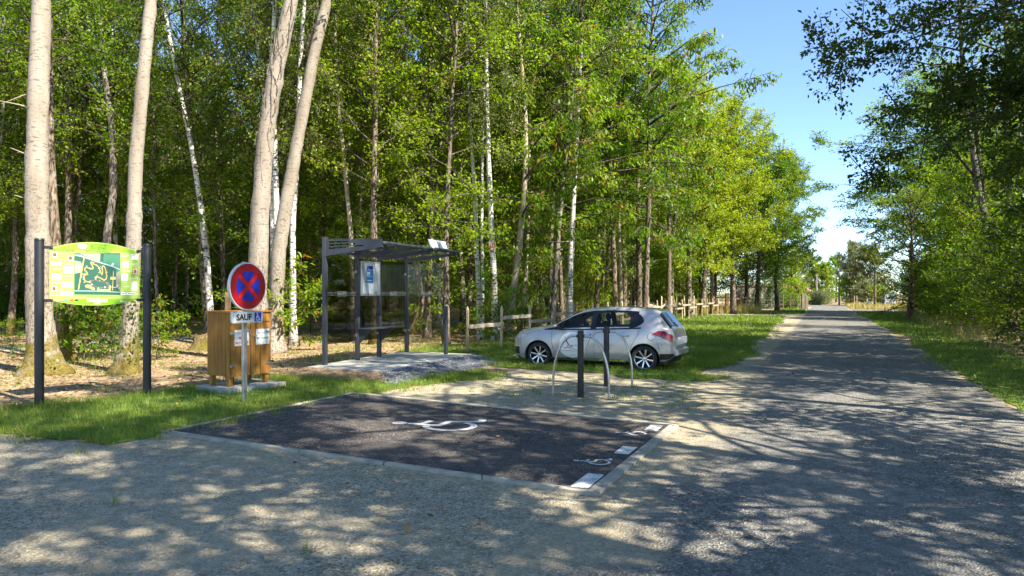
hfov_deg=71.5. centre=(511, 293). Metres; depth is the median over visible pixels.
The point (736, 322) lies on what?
grass
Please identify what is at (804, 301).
gate post
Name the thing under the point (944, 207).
hazel tree
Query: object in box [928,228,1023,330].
hedgerow bush
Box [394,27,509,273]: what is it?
forest tree
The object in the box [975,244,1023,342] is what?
hedgerow bush
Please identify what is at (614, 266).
oak tree
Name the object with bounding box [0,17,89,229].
forest tree
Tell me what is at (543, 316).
shrub
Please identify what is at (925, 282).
hedgerow bush
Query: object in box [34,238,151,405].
information board
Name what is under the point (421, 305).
hornbeam tree
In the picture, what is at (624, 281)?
forest tree
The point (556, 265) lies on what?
birch tree
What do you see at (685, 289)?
sapling
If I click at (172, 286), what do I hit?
forest tree
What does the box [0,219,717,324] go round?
wood
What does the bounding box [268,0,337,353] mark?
aspen tree
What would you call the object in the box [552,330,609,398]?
bicycle stand
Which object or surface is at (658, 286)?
sapling
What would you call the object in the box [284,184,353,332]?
sapling
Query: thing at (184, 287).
sapling
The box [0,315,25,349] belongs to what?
shrub
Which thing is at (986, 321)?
hedgerow bush
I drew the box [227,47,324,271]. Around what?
forest tree
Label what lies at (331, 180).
forest tree
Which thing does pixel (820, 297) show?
clipped hedge
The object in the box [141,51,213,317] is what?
forest tree
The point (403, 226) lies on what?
forest tree
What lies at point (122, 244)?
forest tree
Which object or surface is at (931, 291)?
hedgerow bush
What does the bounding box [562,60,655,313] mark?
forest tree
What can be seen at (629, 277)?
sapling
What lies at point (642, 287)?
sapling
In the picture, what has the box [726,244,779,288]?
willow tree
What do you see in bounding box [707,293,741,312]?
corner fence
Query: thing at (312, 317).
forest tree
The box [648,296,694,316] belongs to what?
fence
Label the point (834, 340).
road
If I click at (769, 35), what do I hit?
sky
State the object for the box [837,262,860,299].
plum tree
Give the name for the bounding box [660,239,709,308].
sapling
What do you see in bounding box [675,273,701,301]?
sapling
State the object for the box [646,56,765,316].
oak tree
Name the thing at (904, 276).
hedgerow bush
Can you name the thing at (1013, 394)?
lawn
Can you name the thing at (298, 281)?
sapling
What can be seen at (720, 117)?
oak tree
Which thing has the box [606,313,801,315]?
path
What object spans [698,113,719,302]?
forest tree
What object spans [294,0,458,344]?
forest tree
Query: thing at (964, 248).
hedgerow bush
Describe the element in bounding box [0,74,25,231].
forest tree
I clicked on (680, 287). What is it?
sapling
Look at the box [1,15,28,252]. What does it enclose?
forest tree
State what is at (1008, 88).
roadside tree
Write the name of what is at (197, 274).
sapling
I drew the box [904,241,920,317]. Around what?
utility pole
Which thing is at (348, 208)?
beech tree
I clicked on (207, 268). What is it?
birch tree
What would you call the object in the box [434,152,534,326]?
sapling
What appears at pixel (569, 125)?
chestnut tree
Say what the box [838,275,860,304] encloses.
garden shrub
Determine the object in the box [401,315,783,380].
lawn
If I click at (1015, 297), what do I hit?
hedgerow bush
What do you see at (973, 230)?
hedgerow bush
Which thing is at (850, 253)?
weeping birch
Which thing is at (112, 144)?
hornbeam tree
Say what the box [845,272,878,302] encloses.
garden shrub
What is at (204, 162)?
forest tree
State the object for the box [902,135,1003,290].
roadside tree
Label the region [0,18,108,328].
forest tree
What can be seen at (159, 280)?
sapling
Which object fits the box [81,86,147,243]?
forest tree
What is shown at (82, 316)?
shrub
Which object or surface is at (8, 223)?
forest tree
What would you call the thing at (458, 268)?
forest tree
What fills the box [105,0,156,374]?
aspen tree
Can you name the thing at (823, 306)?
road
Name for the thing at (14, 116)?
forest tree
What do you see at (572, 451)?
parking bay
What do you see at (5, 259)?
forest tree
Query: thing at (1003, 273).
hedgerow bush
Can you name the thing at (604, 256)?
sapling
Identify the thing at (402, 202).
forest tree
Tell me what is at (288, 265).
forest tree
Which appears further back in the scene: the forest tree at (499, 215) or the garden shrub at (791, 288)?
the garden shrub at (791, 288)
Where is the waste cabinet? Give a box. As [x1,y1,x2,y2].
[205,310,272,386]
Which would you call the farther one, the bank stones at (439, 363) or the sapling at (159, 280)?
the sapling at (159, 280)
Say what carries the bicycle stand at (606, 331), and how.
on the gravel ground at (175, 447)
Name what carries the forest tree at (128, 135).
on the ground at (127, 379)
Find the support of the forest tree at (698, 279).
on the ground at (127, 379)
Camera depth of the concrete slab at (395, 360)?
15.41 m
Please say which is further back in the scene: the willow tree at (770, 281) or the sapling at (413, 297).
the willow tree at (770, 281)
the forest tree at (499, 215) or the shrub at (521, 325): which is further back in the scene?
the forest tree at (499, 215)
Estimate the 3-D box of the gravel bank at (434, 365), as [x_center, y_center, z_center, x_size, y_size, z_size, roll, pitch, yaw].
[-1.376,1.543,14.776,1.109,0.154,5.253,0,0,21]
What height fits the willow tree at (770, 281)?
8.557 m
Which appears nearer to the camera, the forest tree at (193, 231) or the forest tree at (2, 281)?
the forest tree at (193, 231)
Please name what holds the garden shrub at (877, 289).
on the ground at (127, 379)
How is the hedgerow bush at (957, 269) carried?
on the ground at (127, 379)
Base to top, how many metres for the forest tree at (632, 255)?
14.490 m
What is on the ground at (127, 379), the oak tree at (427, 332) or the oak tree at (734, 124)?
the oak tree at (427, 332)
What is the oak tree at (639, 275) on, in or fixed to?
on the lawn at (641, 375)
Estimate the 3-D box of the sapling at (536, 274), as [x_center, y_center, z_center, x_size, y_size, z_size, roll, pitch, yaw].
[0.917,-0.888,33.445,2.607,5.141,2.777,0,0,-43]
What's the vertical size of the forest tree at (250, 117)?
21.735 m
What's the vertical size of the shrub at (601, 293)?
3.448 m
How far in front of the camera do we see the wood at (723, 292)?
145.36 m
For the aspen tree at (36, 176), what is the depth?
13.95 m
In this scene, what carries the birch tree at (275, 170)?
on the ground at (127, 379)
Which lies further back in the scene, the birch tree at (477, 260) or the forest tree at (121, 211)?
the forest tree at (121, 211)
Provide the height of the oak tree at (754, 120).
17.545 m
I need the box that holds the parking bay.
[175,394,667,488]
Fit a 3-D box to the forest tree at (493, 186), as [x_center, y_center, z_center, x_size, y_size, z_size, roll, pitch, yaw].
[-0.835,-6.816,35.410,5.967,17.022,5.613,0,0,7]
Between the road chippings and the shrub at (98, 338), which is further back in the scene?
the shrub at (98, 338)
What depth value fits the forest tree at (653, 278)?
53.23 m
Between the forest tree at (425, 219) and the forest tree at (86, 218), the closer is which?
the forest tree at (86, 218)
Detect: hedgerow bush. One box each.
[891,255,921,310]
[897,272,922,307]
[901,258,938,309]
[906,251,939,315]
[908,231,981,321]
[912,246,955,315]
[914,186,1023,333]
[916,260,988,318]
[917,234,1016,326]
[922,252,983,322]
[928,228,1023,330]
[930,249,979,322]
[936,130,1023,343]
[941,199,1018,318]
[950,218,1023,328]
[963,61,1023,354]
[963,250,1023,337]
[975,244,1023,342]
[978,154,1023,312]
[990,231,1023,294]
[1002,247,1023,275]
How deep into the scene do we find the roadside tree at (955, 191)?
44.38 m
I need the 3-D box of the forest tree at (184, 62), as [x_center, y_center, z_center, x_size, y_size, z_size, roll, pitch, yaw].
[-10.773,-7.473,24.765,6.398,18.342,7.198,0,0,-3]
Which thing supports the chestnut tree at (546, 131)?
on the ground at (127, 379)
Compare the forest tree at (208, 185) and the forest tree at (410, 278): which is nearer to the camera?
the forest tree at (208, 185)
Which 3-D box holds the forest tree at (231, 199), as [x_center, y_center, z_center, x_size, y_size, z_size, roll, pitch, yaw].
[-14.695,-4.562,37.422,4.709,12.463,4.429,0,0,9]
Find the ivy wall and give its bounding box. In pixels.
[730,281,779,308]
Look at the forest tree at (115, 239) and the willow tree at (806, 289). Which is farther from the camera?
the willow tree at (806, 289)
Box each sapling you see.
[0,233,24,312]
[140,251,174,317]
[140,262,168,310]
[157,203,227,314]
[157,217,220,309]
[161,144,268,330]
[163,253,201,317]
[183,251,213,311]
[192,251,233,309]
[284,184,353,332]
[284,244,320,320]
[286,205,343,333]
[313,211,370,258]
[325,164,423,313]
[399,242,424,303]
[409,190,485,340]
[410,260,438,303]
[411,270,434,302]
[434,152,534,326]
[450,269,466,308]
[454,263,480,307]
[484,192,564,328]
[486,235,533,318]
[497,226,546,320]
[506,227,561,318]
[535,238,586,307]
[562,221,612,320]
[563,261,601,308]
[574,254,618,310]
[600,241,635,297]
[601,264,618,303]
[608,259,628,305]
[618,249,651,304]
[634,259,665,305]
[634,266,656,302]
[634,272,665,303]
[643,263,665,304]
[649,260,665,301]
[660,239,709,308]
[661,269,685,308]
[674,255,715,307]
[674,272,700,307]
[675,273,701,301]
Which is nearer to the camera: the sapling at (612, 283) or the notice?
the notice
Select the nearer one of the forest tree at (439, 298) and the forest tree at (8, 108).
the forest tree at (439, 298)
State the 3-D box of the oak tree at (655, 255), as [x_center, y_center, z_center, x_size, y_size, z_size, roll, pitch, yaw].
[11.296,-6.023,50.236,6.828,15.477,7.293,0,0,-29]
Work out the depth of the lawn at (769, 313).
55.68 m
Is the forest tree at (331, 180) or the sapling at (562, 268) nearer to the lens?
the forest tree at (331, 180)
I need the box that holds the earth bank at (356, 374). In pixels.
[281,367,388,381]
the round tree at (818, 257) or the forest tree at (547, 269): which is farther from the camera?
the round tree at (818, 257)
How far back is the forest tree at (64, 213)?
41.69 m
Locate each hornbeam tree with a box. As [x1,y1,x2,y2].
[0,0,141,360]
[0,0,176,341]
[346,0,474,334]
[580,36,665,323]
[677,124,762,313]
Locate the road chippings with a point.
(829, 471)
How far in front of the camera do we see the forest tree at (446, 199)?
22.26 m
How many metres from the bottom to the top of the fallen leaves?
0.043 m
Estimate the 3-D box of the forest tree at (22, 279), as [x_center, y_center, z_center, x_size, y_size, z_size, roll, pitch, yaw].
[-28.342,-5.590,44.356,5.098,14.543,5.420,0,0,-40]
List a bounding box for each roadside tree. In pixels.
[798,0,1023,205]
[807,30,1023,260]
[873,0,1023,221]
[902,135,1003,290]
[917,130,1020,313]
[923,107,1023,313]
[981,16,1023,228]
[981,27,1021,138]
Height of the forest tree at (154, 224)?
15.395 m
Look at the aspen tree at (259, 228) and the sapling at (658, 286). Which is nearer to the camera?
the aspen tree at (259, 228)
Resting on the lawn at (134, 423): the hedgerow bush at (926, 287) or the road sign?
the road sign
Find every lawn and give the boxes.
[0,373,500,443]
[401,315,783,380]
[683,308,802,313]
[855,312,1023,411]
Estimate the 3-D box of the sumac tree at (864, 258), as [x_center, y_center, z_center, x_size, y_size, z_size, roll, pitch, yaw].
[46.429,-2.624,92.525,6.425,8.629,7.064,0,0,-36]
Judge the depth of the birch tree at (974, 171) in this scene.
30.43 m
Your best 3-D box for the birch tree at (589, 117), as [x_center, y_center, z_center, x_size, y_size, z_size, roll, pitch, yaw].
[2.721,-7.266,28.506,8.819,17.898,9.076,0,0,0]
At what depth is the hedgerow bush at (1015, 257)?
15.22 m
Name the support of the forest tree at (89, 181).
on the ground at (127, 379)
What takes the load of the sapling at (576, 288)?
on the ground at (127, 379)
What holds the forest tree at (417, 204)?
on the ground at (127, 379)
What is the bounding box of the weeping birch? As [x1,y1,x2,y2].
[833,238,868,288]
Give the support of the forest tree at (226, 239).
on the ground at (127, 379)
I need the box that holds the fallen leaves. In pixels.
[13,353,1022,531]
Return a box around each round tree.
[798,249,827,290]
[801,260,840,300]
[824,254,850,302]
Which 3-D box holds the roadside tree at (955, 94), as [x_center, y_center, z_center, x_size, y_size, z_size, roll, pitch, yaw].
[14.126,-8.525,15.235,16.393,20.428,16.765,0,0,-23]
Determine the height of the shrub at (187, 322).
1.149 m
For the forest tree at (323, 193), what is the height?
16.844 m
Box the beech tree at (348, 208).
[257,0,398,258]
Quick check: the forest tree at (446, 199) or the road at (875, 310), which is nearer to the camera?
the forest tree at (446, 199)
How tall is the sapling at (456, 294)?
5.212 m
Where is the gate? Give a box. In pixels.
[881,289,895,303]
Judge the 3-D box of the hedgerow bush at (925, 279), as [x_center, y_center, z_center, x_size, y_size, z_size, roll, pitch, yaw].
[24.568,-0.740,39.333,4.187,5.297,5.222,0,0,14]
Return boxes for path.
[0,315,538,351]
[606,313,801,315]
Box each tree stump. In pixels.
[187,333,206,350]
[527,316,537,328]
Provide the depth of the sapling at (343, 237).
30.56 m
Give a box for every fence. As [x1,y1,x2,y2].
[466,298,722,351]
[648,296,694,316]
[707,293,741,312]
[738,294,799,309]
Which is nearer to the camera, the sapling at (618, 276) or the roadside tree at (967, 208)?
the roadside tree at (967, 208)
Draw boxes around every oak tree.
[304,0,426,260]
[347,0,502,337]
[534,0,662,307]
[551,0,681,323]
[597,18,705,306]
[615,68,713,310]
[626,110,726,314]
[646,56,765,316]
[656,78,769,314]
[695,85,797,313]
[696,124,764,307]
[698,170,796,307]
[706,128,817,309]
[742,148,828,309]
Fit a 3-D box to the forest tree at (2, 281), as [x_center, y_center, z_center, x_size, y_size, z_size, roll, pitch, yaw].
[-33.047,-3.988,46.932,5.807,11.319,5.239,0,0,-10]
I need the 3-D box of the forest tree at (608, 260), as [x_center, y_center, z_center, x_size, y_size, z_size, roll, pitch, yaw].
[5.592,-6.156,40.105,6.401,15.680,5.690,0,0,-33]
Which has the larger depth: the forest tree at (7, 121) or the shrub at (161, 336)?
the forest tree at (7, 121)
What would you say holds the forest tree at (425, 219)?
on the ground at (127, 379)
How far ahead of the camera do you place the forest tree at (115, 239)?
28.96 m
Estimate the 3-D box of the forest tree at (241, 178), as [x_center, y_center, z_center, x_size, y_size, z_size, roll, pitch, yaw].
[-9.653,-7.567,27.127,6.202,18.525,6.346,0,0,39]
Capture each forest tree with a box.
[0,0,80,212]
[0,0,164,337]
[0,0,167,334]
[0,1,107,335]
[0,1,120,269]
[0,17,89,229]
[0,18,63,227]
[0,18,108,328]
[0,39,59,221]
[0,51,24,314]
[0,53,21,238]
[0,73,101,252]
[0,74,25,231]
[0,120,23,252]
[0,170,21,285]
[0,172,24,293]
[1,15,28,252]
[8,2,130,328]
[12,98,85,283]
[19,74,124,268]
[52,0,186,331]
[58,1,195,242]
[58,57,161,258]
[71,0,234,333]
[71,0,289,333]
[74,13,180,307]
[80,41,186,251]
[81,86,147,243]
[119,41,235,324]
[121,53,230,328]
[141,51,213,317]
[141,84,184,310]
[144,0,279,309]
[144,102,201,306]
[146,47,239,241]
[150,1,284,291]
[172,103,230,242]
[180,113,247,308]
[183,96,278,309]
[191,0,354,301]
[200,98,269,309]
[215,0,352,240]
[227,3,326,246]
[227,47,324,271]
[239,10,354,319]
[240,106,339,312]
[243,9,336,312]
[260,8,370,322]
[269,2,402,250]
[278,8,389,295]
[282,3,431,270]
[287,44,386,246]
[292,0,444,274]
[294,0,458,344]
[323,1,406,222]
[331,54,424,242]
[335,1,432,261]
[354,0,552,344]
[354,75,443,260]
[377,0,520,332]
[378,4,495,327]
[380,88,444,318]
[381,108,438,244]
[391,137,454,313]
[393,0,543,329]
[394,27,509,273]
[395,9,504,320]
[401,241,438,301]
[411,188,451,312]
[424,82,502,296]
[433,255,459,309]
[438,20,520,225]
[444,176,499,288]
[445,0,543,322]
[449,202,487,286]
[457,63,522,320]
[462,0,584,327]
[478,0,639,321]
[486,95,613,325]
[487,28,539,289]
[490,0,589,323]
[511,185,554,315]
[516,210,567,312]
[522,0,615,320]
[543,90,616,310]
[546,62,595,316]
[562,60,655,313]
[563,62,675,321]
[573,0,684,317]
[602,87,655,264]
[606,133,655,305]
[606,143,660,315]
[627,141,715,289]
[651,209,716,295]
[658,198,700,302]
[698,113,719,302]
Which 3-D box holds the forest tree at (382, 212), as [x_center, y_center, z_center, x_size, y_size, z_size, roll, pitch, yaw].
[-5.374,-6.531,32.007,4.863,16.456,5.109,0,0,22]
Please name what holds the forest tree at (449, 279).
on the ground at (127, 379)
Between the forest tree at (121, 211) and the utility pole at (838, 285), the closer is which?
the forest tree at (121, 211)
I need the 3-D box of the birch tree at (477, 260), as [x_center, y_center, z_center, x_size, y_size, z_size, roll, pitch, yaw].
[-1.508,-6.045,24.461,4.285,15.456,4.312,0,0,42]
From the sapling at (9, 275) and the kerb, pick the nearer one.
the kerb
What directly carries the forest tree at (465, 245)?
on the ground at (127, 379)
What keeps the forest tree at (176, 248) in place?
on the ground at (127, 379)
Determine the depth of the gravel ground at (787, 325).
28.87 m
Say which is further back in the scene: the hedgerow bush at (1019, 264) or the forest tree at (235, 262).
the forest tree at (235, 262)
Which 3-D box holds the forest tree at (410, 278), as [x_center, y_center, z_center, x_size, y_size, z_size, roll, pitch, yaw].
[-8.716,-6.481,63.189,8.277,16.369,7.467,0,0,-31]
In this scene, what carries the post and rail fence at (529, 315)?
on the ground at (127, 379)
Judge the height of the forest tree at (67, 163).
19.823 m
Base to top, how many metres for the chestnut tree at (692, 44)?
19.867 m
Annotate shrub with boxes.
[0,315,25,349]
[16,238,142,359]
[55,305,119,349]
[63,258,162,358]
[138,293,190,359]
[166,307,193,336]
[267,252,321,351]
[464,267,534,340]
[471,285,514,335]
[513,314,527,333]
[518,293,548,330]
[565,263,610,322]
[768,276,793,307]
[773,257,811,307]
[784,277,808,308]
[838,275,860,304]
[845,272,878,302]
[866,283,888,302]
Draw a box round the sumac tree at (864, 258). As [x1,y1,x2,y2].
[843,240,896,298]
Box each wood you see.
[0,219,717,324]
[706,254,949,302]
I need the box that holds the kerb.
[161,392,678,495]
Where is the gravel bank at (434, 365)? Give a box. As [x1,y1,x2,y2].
[384,355,493,383]
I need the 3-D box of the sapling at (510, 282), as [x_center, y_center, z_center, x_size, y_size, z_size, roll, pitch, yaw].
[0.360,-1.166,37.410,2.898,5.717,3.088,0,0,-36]
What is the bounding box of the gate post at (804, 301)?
[801,294,807,308]
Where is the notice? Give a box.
[489,241,495,249]
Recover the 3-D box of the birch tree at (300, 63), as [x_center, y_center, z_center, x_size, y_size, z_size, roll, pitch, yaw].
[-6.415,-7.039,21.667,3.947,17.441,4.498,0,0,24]
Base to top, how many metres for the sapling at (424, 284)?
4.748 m
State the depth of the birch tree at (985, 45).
28.55 m
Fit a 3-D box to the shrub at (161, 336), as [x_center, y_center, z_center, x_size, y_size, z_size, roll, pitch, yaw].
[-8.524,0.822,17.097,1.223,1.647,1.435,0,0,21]
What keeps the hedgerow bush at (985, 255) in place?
on the ground at (127, 379)
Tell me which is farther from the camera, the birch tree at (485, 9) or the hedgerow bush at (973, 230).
the hedgerow bush at (973, 230)
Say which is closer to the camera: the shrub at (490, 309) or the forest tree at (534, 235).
the shrub at (490, 309)
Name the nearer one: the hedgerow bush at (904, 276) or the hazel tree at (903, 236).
the hazel tree at (903, 236)
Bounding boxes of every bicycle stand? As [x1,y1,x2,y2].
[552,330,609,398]
[584,326,632,387]
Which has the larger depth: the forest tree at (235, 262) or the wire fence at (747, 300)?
the wire fence at (747, 300)
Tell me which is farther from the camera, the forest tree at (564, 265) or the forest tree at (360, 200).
the forest tree at (564, 265)
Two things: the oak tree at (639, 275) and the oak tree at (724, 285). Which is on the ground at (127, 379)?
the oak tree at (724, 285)
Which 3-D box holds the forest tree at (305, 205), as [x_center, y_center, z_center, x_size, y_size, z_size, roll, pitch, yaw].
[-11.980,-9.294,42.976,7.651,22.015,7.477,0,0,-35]
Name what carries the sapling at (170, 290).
on the ground at (127, 379)
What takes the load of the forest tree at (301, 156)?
on the ground at (127, 379)
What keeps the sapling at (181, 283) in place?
on the ground at (127, 379)
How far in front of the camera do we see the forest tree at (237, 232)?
43.85 m
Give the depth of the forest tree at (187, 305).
36.42 m
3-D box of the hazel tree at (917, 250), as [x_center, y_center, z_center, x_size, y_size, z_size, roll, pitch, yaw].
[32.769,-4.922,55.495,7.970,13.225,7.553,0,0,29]
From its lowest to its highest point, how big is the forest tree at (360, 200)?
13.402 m
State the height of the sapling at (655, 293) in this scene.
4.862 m
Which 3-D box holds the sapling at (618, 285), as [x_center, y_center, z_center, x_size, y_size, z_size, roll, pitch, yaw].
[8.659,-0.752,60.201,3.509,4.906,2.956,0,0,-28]
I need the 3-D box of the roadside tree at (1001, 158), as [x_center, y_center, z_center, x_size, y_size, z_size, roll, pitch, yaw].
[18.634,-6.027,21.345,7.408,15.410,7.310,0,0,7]
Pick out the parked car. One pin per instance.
(654, 337)
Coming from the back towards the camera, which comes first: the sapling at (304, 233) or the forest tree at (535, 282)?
the forest tree at (535, 282)
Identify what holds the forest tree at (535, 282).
on the ground at (127, 379)
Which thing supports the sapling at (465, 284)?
on the ground at (127, 379)
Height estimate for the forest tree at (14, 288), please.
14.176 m
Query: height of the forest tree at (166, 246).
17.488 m
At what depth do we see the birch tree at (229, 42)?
24.45 m
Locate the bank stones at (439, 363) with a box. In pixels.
[381,353,497,383]
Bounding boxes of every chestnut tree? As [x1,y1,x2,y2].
[421,0,622,336]
[455,0,620,331]
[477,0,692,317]
[556,0,781,306]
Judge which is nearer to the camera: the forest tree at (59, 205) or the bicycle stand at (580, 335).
the bicycle stand at (580, 335)
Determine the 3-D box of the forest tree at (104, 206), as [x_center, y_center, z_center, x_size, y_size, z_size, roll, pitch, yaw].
[-18.961,-6.159,30.988,4.899,15.685,5.512,0,0,22]
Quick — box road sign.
[227,262,265,401]
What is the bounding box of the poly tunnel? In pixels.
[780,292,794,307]
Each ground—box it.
[0,295,1023,445]
[0,366,733,575]
[742,316,799,358]
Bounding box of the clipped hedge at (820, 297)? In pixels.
[807,289,833,304]
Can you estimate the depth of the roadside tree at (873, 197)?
52.17 m
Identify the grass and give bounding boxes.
[0,306,1023,552]
[650,301,1023,365]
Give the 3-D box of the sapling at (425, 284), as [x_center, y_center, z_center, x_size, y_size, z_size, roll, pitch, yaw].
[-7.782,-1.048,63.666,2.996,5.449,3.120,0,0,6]
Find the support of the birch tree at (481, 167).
on the ground at (127, 379)
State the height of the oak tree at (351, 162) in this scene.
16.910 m
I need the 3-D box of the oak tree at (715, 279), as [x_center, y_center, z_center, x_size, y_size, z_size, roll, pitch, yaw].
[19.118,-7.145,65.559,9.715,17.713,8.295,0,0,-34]
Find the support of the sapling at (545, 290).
on the ground at (127, 379)
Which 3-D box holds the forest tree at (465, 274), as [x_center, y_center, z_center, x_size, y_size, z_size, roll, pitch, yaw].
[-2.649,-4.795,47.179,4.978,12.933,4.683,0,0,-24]
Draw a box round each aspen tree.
[1,0,74,376]
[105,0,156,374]
[248,0,297,361]
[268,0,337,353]
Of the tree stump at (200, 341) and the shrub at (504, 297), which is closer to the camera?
the tree stump at (200, 341)
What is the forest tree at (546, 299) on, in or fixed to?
on the ground at (127, 379)
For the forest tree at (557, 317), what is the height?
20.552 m
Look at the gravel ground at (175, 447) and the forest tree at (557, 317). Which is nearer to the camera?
the gravel ground at (175, 447)
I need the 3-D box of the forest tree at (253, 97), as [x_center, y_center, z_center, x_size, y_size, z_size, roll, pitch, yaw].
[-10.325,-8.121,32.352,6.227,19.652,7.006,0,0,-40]
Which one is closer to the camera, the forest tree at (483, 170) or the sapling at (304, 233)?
the sapling at (304, 233)
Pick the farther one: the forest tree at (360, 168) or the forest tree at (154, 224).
the forest tree at (360, 168)
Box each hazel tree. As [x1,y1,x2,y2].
[864,178,952,319]
[877,150,958,285]
[924,149,1014,322]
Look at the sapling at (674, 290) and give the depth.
59.41 m
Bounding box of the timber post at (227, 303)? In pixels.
[225,292,230,380]
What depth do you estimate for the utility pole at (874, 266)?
72.91 m
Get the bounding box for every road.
[484,307,1023,575]
[706,303,845,306]
[851,309,1019,312]
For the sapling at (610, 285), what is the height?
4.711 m
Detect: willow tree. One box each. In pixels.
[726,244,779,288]
[751,243,802,291]
[786,252,812,299]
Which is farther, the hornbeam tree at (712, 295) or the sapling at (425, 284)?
the sapling at (425, 284)
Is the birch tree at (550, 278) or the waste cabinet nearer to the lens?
the waste cabinet
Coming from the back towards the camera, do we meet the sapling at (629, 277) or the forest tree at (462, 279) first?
the sapling at (629, 277)
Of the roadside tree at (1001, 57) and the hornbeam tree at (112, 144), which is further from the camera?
the roadside tree at (1001, 57)
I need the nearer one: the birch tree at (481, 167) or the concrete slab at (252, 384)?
the concrete slab at (252, 384)
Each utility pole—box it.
[835,269,842,304]
[870,264,879,306]
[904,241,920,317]
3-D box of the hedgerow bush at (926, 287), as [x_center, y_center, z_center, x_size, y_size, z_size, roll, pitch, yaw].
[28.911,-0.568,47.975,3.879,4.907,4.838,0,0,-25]
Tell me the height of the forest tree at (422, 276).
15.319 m
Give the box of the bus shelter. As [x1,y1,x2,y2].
[320,237,458,364]
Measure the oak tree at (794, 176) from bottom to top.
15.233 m
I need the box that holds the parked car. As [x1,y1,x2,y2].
[514,302,688,370]
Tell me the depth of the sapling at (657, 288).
62.60 m
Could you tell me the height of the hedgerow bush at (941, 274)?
4.715 m
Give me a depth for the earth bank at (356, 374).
13.54 m
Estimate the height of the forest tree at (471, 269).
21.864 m
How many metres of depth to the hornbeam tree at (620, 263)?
35.40 m
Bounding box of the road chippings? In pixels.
[535,367,1023,575]
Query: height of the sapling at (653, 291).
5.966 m
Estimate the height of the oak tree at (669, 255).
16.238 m
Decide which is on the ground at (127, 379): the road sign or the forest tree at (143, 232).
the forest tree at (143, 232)
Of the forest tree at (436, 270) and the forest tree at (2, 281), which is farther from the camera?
the forest tree at (436, 270)
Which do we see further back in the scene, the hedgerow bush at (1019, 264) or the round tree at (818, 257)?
the round tree at (818, 257)
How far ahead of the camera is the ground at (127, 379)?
16.19 m
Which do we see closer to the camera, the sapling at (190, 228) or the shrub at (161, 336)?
the shrub at (161, 336)
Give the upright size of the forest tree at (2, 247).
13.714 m
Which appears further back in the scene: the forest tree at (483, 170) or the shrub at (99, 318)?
the forest tree at (483, 170)
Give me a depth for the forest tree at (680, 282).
62.51 m
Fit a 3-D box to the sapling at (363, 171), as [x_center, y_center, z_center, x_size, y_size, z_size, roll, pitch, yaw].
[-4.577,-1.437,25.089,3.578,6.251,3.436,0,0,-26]
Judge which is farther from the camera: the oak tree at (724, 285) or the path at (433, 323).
the oak tree at (724, 285)
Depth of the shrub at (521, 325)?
27.45 m
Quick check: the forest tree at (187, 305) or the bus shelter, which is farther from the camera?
the forest tree at (187, 305)
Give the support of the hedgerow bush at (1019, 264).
on the ground at (127, 379)
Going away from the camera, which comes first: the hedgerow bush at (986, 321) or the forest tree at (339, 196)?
the hedgerow bush at (986, 321)
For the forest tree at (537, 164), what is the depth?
37.16 m
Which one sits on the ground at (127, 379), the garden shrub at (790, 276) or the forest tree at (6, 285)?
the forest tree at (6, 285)
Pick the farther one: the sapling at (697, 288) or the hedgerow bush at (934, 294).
the sapling at (697, 288)
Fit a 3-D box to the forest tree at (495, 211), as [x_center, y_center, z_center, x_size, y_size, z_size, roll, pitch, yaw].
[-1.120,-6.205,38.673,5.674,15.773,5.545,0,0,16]
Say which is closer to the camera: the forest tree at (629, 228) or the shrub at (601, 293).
the shrub at (601, 293)
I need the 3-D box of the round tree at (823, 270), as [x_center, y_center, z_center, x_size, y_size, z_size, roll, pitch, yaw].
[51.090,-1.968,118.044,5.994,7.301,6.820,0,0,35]
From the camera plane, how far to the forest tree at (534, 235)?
32.55 m
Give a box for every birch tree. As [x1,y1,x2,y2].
[91,0,244,310]
[186,0,362,340]
[204,0,327,257]
[225,0,376,345]
[411,0,540,339]
[426,0,552,340]
[429,0,559,334]
[512,0,617,324]
[522,0,629,324]
[872,0,1020,330]
[926,0,1023,332]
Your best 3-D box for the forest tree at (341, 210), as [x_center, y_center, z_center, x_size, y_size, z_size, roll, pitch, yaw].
[-8.788,-8.531,34.446,6.961,20.480,7.831,0,0,-32]
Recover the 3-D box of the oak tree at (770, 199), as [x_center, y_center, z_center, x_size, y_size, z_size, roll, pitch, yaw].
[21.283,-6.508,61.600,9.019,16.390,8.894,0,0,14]
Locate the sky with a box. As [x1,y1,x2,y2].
[0,0,1022,294]
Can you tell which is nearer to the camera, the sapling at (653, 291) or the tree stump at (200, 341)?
the tree stump at (200, 341)
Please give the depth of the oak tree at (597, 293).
35.87 m
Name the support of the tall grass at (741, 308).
on the ground at (127, 379)
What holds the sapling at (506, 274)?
on the ground at (127, 379)
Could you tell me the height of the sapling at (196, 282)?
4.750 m
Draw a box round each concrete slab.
[196,378,285,393]
[309,351,470,371]
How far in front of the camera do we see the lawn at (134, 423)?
9.65 m
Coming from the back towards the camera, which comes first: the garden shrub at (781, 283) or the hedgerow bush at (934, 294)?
the garden shrub at (781, 283)
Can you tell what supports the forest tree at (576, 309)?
on the ground at (127, 379)

